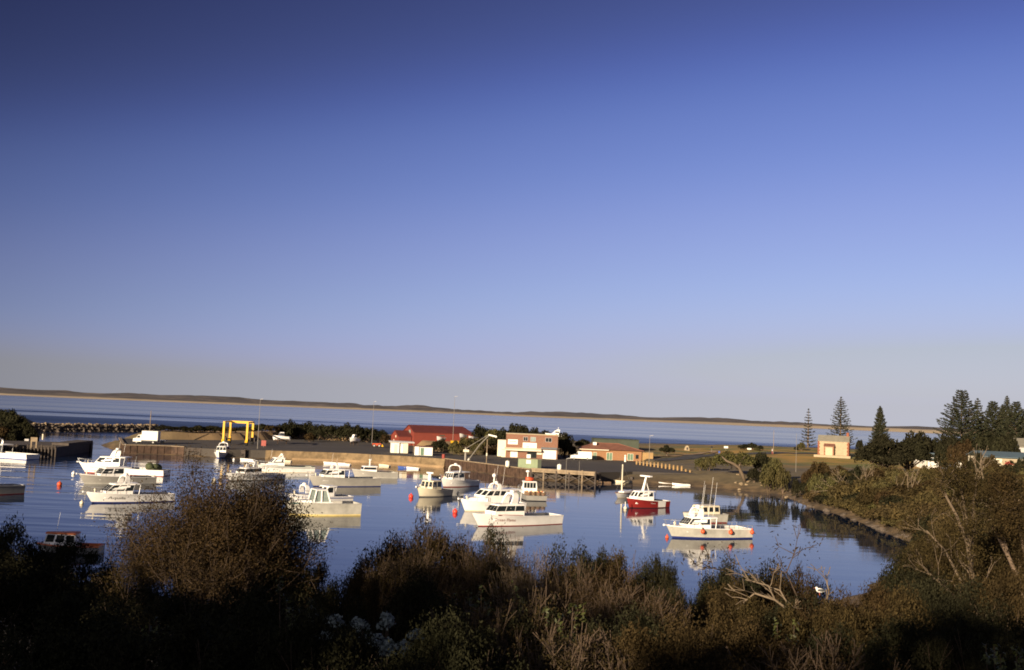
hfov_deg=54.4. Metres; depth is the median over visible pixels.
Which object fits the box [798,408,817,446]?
norfolk pine
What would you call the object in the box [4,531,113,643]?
dark shrub
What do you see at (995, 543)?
leafy shrub
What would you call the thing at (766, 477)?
bush
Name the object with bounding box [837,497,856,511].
bush
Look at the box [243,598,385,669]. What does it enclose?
dark shrub
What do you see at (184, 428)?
bush
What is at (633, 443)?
dark shed
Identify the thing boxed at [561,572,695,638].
twig shrub
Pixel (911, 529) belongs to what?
bush
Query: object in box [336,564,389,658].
leafy shrub
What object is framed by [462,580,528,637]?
leafy shoots
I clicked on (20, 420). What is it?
bush
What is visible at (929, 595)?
leafy shrub
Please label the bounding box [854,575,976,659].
leafy shrub
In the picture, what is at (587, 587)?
twig shrub
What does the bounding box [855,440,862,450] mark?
bush
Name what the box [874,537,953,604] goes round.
leafy shrub
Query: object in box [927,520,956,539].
bush
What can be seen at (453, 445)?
bush
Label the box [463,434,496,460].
jib crane
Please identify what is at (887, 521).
bush
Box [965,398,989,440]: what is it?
norfolk pine
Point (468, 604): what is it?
leafy shoots
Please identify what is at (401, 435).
red shed
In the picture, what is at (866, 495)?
bush
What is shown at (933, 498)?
bush
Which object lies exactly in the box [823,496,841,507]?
bush
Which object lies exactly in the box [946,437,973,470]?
bush
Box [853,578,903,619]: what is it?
leafy shrub
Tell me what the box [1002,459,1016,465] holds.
picture sign
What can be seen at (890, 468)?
bush
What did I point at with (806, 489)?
bush
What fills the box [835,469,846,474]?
bush
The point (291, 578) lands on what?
shrub
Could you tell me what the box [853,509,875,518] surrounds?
bush
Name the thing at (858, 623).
leafy shrub
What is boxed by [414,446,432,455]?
white container
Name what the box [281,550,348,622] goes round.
dark shrub
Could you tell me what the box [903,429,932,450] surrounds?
bush
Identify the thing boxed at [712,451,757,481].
bending tree
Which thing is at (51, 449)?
timber wharf
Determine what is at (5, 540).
dark shrub
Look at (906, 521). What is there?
bush
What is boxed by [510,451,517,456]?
window
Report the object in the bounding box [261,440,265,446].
notice board
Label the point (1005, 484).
leaning tree
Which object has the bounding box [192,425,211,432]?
bush
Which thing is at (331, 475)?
fishing boat
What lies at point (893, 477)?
bush
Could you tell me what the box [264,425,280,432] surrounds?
bush
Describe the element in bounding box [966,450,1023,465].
motel building
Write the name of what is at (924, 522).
bush
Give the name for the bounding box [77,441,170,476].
fishing boat
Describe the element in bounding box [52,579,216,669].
dark shrub
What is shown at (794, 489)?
bush
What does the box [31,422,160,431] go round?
breakwater
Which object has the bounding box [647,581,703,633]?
leafy shrub
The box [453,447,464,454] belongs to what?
bush
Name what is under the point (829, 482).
bush
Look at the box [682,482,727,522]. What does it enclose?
fishing boat
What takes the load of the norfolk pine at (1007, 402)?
on the ground
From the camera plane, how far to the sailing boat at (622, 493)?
153.78 m
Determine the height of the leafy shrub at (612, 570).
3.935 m
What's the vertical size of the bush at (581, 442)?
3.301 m
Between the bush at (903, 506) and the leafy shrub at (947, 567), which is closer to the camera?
the leafy shrub at (947, 567)
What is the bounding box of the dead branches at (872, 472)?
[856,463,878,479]
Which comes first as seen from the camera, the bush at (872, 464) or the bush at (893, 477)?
the bush at (893, 477)
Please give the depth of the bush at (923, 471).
145.71 m
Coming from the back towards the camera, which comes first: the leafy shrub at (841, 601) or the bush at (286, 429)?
the bush at (286, 429)
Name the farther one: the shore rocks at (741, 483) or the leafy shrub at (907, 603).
the shore rocks at (741, 483)
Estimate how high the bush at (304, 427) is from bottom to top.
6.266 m
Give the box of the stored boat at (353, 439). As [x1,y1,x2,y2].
[350,434,359,445]
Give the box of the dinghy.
[675,483,689,485]
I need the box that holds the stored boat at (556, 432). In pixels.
[545,427,559,437]
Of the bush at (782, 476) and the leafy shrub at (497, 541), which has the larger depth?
the bush at (782, 476)
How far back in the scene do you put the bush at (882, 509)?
120.23 m
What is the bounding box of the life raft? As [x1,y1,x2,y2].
[525,477,533,480]
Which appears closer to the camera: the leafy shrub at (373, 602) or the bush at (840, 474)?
the leafy shrub at (373, 602)
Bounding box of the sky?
[0,0,1023,427]
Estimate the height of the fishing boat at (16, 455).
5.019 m
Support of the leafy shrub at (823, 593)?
on the ground
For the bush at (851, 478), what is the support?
on the ground
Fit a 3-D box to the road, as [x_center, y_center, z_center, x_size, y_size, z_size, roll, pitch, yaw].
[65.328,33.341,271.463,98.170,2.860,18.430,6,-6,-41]
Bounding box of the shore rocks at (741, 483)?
[734,474,800,497]
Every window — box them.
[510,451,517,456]
[627,454,632,460]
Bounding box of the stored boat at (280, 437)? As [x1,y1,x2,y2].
[273,432,290,443]
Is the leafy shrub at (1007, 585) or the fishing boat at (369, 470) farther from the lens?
the fishing boat at (369, 470)
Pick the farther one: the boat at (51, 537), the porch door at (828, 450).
the porch door at (828, 450)
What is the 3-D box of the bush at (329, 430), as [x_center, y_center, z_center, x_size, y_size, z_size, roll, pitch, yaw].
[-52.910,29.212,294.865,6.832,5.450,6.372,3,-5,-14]
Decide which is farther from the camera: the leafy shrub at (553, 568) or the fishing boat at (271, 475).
the fishing boat at (271, 475)
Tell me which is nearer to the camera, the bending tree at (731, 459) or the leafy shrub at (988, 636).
the leafy shrub at (988, 636)
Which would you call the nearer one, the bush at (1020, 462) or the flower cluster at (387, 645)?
the flower cluster at (387, 645)
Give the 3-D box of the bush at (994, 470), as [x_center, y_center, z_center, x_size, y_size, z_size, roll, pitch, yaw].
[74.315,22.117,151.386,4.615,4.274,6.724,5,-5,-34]
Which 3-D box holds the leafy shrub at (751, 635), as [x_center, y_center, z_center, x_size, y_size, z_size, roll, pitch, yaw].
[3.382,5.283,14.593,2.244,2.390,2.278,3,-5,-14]
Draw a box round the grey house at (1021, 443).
[1015,438,1023,451]
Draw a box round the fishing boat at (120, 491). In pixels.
[82,456,174,502]
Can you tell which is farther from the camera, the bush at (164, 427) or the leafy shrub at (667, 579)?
the bush at (164, 427)
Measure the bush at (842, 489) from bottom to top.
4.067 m
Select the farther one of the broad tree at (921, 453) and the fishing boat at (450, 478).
the broad tree at (921, 453)
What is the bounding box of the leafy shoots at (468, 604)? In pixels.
[440,591,494,634]
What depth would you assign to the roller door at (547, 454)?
233.08 m
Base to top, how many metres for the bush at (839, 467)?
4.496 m
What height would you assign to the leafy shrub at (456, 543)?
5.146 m
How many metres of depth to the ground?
230.69 m
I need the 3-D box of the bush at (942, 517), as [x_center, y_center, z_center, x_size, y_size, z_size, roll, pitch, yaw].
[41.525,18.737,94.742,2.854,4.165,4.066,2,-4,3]
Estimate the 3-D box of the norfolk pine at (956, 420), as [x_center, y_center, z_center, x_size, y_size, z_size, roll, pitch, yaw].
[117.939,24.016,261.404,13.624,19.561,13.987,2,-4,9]
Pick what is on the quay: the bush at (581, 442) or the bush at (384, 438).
the bush at (384, 438)
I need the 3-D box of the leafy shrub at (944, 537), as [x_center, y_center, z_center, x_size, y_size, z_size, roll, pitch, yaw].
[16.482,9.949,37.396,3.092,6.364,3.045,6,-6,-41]
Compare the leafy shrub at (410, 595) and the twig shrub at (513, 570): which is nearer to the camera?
the leafy shrub at (410, 595)
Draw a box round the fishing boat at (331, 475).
[306,458,381,486]
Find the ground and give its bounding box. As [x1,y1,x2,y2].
[0,417,1023,668]
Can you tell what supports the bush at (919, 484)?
on the ground
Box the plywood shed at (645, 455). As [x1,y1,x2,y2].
[641,452,652,460]
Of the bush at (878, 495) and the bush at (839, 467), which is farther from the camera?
the bush at (839, 467)
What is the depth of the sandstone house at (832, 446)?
268.79 m
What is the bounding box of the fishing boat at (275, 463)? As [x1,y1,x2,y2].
[250,453,314,472]
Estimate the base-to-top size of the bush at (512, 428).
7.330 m
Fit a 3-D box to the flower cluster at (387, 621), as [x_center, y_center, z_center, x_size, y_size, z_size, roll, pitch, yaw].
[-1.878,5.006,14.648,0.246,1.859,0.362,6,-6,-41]
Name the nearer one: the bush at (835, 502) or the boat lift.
the bush at (835, 502)
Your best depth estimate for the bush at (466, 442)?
244.39 m
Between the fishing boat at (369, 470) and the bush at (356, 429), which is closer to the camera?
the fishing boat at (369, 470)
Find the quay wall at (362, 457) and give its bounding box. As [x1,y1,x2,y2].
[265,450,444,465]
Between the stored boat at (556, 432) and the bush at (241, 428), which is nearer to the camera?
the stored boat at (556, 432)
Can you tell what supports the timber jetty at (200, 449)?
in the water
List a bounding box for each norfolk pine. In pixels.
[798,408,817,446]
[825,396,856,445]
[868,406,889,442]
[933,389,987,439]
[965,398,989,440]
[974,401,1008,437]
[994,404,1009,432]
[996,401,1023,437]
[1003,396,1012,417]
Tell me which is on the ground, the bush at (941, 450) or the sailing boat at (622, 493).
the bush at (941, 450)
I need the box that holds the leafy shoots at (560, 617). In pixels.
[541,602,589,666]
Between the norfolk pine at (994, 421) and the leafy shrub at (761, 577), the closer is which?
the leafy shrub at (761, 577)
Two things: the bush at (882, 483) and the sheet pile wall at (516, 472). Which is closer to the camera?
the bush at (882, 483)
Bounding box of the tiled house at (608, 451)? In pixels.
[577,442,644,460]
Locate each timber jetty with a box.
[184,447,245,457]
[530,468,600,483]
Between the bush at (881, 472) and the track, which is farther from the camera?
the track
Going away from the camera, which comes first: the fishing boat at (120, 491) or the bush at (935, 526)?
the bush at (935, 526)
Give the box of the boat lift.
[221,421,256,445]
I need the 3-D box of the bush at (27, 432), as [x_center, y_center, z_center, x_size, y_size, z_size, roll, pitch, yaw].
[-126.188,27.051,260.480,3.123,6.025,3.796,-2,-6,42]
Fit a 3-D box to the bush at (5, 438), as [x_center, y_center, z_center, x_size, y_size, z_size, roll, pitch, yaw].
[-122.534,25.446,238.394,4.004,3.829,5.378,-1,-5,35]
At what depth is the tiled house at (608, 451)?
241.80 m
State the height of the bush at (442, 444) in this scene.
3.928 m
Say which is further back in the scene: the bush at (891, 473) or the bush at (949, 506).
the bush at (891, 473)
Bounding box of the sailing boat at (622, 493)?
[615,464,633,497]
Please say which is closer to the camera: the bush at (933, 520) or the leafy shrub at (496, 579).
the leafy shrub at (496, 579)
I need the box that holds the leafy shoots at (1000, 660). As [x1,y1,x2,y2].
[980,644,1023,669]
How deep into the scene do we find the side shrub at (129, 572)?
23.56 m
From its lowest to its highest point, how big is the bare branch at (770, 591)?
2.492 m
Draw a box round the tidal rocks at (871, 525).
[787,494,908,536]
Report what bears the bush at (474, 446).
on the ground
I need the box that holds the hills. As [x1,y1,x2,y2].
[0,387,971,433]
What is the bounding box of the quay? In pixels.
[122,438,694,481]
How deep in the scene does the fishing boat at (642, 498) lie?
137.57 m
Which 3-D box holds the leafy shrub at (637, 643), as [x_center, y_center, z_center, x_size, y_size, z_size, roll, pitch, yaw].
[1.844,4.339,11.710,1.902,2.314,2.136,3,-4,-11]
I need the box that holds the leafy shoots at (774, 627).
[771,617,818,652]
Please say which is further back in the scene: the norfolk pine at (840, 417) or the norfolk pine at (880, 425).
the norfolk pine at (840, 417)
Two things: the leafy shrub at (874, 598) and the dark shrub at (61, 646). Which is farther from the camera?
the leafy shrub at (874, 598)
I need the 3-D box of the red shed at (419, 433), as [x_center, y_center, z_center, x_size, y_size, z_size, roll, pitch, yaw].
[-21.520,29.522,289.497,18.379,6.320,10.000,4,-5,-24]
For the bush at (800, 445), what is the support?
on the ground
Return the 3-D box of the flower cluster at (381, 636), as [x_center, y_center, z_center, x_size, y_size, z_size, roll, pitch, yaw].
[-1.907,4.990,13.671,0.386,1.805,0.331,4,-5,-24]
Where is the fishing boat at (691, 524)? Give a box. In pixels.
[663,482,753,538]
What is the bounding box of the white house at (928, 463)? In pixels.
[914,453,960,468]
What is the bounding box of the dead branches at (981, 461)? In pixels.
[965,445,992,478]
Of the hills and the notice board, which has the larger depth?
the hills
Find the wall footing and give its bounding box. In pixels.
[292,458,445,467]
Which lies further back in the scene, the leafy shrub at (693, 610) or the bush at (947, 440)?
the bush at (947, 440)
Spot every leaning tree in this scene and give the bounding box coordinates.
[884,447,1015,608]
[965,457,1023,617]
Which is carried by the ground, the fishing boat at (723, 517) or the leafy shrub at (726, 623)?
the leafy shrub at (726, 623)
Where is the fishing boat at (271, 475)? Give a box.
[223,459,285,480]
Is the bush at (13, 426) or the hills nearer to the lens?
the bush at (13, 426)
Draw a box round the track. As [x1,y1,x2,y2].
[653,450,720,455]
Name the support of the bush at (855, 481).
on the ground
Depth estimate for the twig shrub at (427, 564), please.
26.39 m
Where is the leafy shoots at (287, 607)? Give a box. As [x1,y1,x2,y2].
[276,577,315,650]
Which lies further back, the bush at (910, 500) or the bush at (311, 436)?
the bush at (311, 436)
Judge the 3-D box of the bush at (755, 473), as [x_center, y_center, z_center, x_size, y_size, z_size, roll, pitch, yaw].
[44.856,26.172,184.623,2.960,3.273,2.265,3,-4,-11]
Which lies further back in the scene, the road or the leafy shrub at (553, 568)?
the road
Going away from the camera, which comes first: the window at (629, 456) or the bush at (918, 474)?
the bush at (918, 474)
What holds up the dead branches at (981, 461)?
on the ground
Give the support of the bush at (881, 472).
on the ground
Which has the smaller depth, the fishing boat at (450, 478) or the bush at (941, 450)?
the fishing boat at (450, 478)
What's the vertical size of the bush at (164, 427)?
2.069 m
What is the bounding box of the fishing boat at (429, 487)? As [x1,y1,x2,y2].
[415,472,453,496]
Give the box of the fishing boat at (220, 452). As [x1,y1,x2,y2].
[214,441,229,457]
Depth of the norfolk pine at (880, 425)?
328.35 m
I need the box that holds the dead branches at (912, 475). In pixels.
[899,460,920,486]
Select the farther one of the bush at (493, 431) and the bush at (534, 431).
the bush at (493, 431)
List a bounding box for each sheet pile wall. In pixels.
[119,437,185,454]
[444,458,530,477]
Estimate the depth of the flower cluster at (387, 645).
12.71 m
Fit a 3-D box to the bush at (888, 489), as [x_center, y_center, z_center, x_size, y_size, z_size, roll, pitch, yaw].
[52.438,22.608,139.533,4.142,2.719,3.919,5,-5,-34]
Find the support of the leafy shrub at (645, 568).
on the ground
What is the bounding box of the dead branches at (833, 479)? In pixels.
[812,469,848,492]
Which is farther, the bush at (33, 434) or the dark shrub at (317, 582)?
the bush at (33, 434)
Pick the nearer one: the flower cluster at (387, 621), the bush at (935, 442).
the flower cluster at (387, 621)
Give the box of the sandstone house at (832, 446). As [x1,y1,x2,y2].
[814,433,850,458]
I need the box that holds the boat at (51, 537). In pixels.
[37,512,104,555]
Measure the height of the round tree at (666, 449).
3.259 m
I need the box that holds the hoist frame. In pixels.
[30,437,37,447]
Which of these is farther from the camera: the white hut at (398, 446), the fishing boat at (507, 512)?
the white hut at (398, 446)
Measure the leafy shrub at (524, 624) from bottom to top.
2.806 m
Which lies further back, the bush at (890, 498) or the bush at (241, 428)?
the bush at (241, 428)
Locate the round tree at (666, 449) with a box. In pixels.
[659,445,674,455]
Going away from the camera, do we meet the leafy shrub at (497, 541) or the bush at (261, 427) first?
the leafy shrub at (497, 541)
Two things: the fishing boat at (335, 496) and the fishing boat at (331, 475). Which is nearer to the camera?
the fishing boat at (335, 496)
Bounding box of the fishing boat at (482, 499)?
[458,470,525,510]
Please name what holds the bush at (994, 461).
on the ground
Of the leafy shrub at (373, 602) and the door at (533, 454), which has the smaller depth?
the leafy shrub at (373, 602)
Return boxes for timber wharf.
[0,440,92,456]
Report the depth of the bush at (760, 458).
189.92 m
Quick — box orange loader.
[372,440,382,446]
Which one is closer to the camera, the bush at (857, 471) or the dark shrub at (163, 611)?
the dark shrub at (163, 611)
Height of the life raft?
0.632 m
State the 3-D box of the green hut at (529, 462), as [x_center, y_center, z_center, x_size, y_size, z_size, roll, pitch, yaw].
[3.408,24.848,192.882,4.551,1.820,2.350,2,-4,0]
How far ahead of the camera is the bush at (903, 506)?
116.91 m
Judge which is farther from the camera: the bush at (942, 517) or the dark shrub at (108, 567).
the bush at (942, 517)
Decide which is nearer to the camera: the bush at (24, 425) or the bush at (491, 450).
the bush at (491, 450)
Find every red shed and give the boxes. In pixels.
[391,430,411,444]
[404,425,472,445]
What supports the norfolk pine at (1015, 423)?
on the ground
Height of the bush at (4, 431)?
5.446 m
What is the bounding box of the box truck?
[133,431,160,443]
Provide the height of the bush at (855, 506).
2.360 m
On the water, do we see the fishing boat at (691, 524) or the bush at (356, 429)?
the fishing boat at (691, 524)
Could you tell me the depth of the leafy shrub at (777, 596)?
24.36 m
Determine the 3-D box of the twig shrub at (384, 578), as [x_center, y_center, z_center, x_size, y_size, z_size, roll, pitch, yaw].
[-3.529,6.978,24.599,2.851,4.072,2.243,1,-5,16]
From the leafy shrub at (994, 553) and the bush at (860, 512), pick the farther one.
the bush at (860, 512)
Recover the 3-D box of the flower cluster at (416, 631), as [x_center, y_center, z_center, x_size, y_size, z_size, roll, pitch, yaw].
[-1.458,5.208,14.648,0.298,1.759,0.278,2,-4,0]
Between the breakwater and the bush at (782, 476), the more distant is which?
the breakwater
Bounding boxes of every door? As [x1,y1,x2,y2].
[527,452,536,457]
[543,450,555,458]
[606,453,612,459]
[826,448,831,454]
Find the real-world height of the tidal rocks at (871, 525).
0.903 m
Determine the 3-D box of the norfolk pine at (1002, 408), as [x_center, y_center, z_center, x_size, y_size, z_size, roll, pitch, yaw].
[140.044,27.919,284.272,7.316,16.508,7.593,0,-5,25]
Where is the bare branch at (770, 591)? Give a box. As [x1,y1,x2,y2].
[725,554,835,615]
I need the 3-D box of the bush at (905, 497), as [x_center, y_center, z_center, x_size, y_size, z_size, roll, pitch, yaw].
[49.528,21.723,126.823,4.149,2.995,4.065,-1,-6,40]
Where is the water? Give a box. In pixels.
[0,395,960,607]
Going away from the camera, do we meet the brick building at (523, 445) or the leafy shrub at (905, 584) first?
the leafy shrub at (905, 584)
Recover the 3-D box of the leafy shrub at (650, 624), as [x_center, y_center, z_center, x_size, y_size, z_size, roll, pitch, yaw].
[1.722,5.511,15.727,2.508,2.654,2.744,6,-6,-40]
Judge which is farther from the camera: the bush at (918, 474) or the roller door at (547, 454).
the roller door at (547, 454)
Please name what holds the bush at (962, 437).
on the ground
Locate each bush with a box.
[0,408,16,424]
[0,419,22,432]
[0,426,9,434]
[0,434,10,440]
[6,429,26,440]
[8,413,28,424]
[19,421,34,429]
[22,427,37,438]
[27,430,39,440]
[154,425,176,430]
[171,426,195,431]
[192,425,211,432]
[205,425,226,432]
[220,427,237,432]
[234,426,250,430]
[254,423,270,431]
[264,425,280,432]
[275,422,294,436]
[288,419,299,438]
[297,421,311,438]
[303,433,315,441]
[307,423,324,439]
[322,424,342,440]
[336,422,350,441]
[348,425,367,441]
[357,427,378,442]
[371,429,388,442]
[380,434,389,442]
[431,439,449,452]
[448,440,462,452]
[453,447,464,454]
[459,437,474,449]
[470,443,483,454]
[471,423,488,440]
[473,438,488,447]
[483,447,496,454]
[484,428,498,439]
[486,438,497,448]
[496,427,507,439]
[508,423,517,432]
[517,423,528,432]
[528,427,538,433]
[558,431,574,456]
[559,440,573,457]
[568,447,576,456]
[574,439,589,446]
[694,458,708,470]
[701,456,716,470]
[737,444,749,449]
[746,468,760,482]
[747,442,756,449]
[753,452,771,471]
[759,467,775,491]
[761,458,782,487]
[774,465,791,492]
[791,478,799,498]
[797,442,805,449]
[798,478,808,493]
[801,469,813,496]
[803,490,827,501]
[804,484,820,500]
[807,473,824,500]
[809,461,831,482]
[813,495,828,504]
[820,475,837,495]
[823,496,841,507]
[825,472,857,483]
[826,481,853,500]
[830,465,847,475]
[833,498,850,508]
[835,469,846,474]
[835,475,863,484]
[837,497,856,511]
[841,492,859,500]
[847,465,865,476]
[849,501,870,514]
[850,476,886,492]
[852,477,866,485]
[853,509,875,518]
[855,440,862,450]
[856,486,884,508]
[863,468,887,478]
[864,508,880,521]
[866,463,887,469]
[866,502,881,508]
[870,479,894,488]
[873,501,909,520]
[874,490,895,505]
[879,495,903,505]
[879,518,897,527]
[881,487,902,494]
[884,468,902,480]
[885,465,910,471]
[886,484,911,494]
[887,500,925,519]
[888,494,912,500]
[891,471,915,483]
[895,473,915,485]
[895,518,914,533]
[900,495,921,503]
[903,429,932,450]
[903,487,926,496]
[906,468,921,478]
[908,484,936,492]
[909,524,932,541]
[909,526,918,535]
[912,501,946,519]
[913,479,939,487]
[913,490,941,505]
[915,515,938,529]
[917,468,940,481]
[926,487,949,499]
[926,514,943,526]
[927,436,938,452]
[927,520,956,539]
[930,509,957,526]
[933,443,950,467]
[935,430,959,451]
[943,483,967,495]
[944,499,959,514]
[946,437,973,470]
[958,434,974,467]
[967,451,983,470]
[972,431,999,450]
[982,454,1001,470]
[984,467,1007,474]
[989,433,1020,451]
[998,460,1023,470]
[1016,457,1023,468]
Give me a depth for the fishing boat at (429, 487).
141.51 m
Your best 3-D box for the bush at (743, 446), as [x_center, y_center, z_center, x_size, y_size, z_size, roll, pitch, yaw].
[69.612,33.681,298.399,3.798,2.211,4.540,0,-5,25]
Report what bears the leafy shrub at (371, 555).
on the ground
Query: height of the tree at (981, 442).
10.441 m
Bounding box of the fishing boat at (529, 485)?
[517,470,547,500]
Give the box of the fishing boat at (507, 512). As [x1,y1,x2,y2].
[472,490,563,525]
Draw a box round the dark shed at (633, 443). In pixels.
[591,438,639,448]
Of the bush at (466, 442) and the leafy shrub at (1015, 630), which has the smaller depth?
the leafy shrub at (1015, 630)
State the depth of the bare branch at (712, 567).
23.71 m
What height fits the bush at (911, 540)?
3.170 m
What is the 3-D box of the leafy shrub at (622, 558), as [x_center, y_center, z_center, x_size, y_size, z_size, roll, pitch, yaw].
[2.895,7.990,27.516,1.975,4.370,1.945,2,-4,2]
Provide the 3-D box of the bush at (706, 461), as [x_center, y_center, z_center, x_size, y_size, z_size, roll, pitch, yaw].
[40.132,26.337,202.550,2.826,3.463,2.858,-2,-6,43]
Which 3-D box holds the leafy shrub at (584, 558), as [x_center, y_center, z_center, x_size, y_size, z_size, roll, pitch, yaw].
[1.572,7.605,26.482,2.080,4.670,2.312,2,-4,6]
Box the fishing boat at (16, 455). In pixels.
[0,439,39,459]
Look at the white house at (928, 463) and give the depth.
234.82 m
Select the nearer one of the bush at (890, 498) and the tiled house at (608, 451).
the bush at (890, 498)
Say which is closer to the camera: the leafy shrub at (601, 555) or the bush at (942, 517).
the leafy shrub at (601, 555)
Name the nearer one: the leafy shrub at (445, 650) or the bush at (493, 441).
the leafy shrub at (445, 650)
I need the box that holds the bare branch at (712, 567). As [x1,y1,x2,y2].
[681,517,828,607]
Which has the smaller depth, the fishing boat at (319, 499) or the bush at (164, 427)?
the fishing boat at (319, 499)
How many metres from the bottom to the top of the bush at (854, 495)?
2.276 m
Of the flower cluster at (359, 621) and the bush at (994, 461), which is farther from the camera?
the bush at (994, 461)
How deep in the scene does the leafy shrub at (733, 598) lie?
22.68 m
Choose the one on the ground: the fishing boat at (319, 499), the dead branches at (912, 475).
the dead branches at (912, 475)
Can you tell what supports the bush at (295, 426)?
on the ground
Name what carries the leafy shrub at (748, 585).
on the ground
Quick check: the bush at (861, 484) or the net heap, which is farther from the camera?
the net heap
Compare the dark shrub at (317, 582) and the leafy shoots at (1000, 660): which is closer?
the leafy shoots at (1000, 660)
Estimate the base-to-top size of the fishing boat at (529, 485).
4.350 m
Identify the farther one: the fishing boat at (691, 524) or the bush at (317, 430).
the bush at (317, 430)
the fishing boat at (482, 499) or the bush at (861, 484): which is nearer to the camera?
the fishing boat at (482, 499)
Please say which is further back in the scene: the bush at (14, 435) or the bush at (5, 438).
the bush at (14, 435)
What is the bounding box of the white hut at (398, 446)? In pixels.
[389,440,413,453]
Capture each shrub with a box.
[0,509,53,664]
[0,542,128,667]
[0,584,156,669]
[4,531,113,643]
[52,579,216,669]
[77,553,156,621]
[84,489,183,629]
[92,444,339,637]
[160,509,245,652]
[210,457,324,618]
[220,482,278,616]
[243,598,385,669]
[257,541,317,622]
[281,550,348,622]
[303,570,370,669]
[330,535,424,665]
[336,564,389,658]
[339,532,447,661]
[351,511,493,655]
[354,559,479,669]
[375,507,471,617]
[376,604,531,669]
[402,524,515,628]
[415,570,583,669]
[445,528,497,588]
[452,513,512,611]
[463,553,532,634]
[475,594,599,669]
[485,527,559,623]
[489,613,671,669]
[507,546,578,619]
[516,539,648,637]
[537,532,601,616]
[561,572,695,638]
[561,599,676,669]
[568,556,656,635]
[582,542,624,579]
[595,544,644,601]
[598,606,744,669]
[627,551,685,604]
[635,553,686,608]
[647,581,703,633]
[656,585,757,668]
[672,612,805,669]
[692,560,746,603]
[694,550,767,620]
[694,575,773,636]
[717,623,907,669]
[727,593,821,669]
[745,586,824,641]
[749,557,804,601]
[755,557,820,631]
[794,581,867,641]
[800,597,884,668]
[802,621,912,669]
[809,575,833,610]
[850,599,970,669]
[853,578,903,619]
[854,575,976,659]
[863,563,934,607]
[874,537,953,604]
[895,606,1023,669]
[899,563,1009,630]
[910,516,991,575]
[919,530,1023,620]
[919,534,1009,612]
[931,584,1023,657]
[953,562,1023,643]
[983,522,1023,619]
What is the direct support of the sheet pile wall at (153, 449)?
on the quay
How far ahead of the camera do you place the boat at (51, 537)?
77.71 m
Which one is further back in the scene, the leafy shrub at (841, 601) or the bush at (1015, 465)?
the bush at (1015, 465)
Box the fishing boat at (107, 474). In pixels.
[76,466,156,483]
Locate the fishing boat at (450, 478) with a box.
[439,463,479,486]
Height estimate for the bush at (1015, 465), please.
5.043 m
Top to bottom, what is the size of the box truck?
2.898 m
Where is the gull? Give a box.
[815,587,825,594]
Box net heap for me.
[145,463,161,469]
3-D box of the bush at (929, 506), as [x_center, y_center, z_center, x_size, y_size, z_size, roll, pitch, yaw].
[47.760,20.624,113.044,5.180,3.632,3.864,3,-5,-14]
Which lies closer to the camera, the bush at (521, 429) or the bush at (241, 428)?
the bush at (521, 429)
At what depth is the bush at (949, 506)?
112.09 m
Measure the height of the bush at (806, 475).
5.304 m
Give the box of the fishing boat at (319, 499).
[281,488,361,515]
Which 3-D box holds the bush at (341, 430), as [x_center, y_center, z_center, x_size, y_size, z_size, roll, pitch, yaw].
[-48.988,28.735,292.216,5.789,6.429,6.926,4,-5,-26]
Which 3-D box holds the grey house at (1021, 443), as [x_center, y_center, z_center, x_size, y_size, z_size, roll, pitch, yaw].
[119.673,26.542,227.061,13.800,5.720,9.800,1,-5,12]
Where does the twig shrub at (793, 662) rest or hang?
on the ground
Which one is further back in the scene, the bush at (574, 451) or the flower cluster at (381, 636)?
the bush at (574, 451)
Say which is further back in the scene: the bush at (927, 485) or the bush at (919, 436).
the bush at (919, 436)
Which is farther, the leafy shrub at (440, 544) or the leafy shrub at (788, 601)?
the leafy shrub at (440, 544)
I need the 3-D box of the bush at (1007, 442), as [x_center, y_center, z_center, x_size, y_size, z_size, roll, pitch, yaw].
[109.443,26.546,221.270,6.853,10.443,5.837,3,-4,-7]
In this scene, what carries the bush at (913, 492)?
on the ground
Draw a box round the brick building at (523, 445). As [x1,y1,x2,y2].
[497,432,557,459]
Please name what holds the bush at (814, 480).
on the ground
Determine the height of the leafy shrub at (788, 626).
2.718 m
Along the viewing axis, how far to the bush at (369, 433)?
291.77 m
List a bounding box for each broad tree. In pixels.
[853,435,916,468]
[899,440,932,470]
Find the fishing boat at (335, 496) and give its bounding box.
[286,471,353,500]
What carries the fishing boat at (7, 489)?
on the water
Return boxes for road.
[650,452,817,460]
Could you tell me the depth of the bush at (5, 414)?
287.26 m
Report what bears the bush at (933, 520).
on the ground
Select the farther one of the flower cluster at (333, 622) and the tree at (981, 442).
the tree at (981, 442)
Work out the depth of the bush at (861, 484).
143.92 m
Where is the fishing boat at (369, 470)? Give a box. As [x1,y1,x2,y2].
[352,458,397,477]
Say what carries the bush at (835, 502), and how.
on the ground
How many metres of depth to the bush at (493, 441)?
255.05 m
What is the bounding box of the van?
[570,451,591,459]
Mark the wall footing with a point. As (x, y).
(380, 462)
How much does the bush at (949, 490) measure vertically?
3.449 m
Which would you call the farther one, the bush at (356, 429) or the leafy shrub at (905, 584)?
the bush at (356, 429)
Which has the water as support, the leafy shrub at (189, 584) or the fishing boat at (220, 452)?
the fishing boat at (220, 452)
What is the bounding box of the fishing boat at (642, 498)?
[626,475,669,507]
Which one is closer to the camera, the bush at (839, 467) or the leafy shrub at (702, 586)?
the leafy shrub at (702, 586)
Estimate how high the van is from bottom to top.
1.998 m
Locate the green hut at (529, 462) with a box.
[518,458,541,467]
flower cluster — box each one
[325,614,345,667]
[349,616,370,668]
[365,633,383,668]
[376,611,395,668]
[378,636,397,669]
[394,639,411,668]
[406,628,423,669]
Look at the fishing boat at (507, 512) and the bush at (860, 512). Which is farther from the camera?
the bush at (860, 512)
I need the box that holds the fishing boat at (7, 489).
[0,484,25,494]
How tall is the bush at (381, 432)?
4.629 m

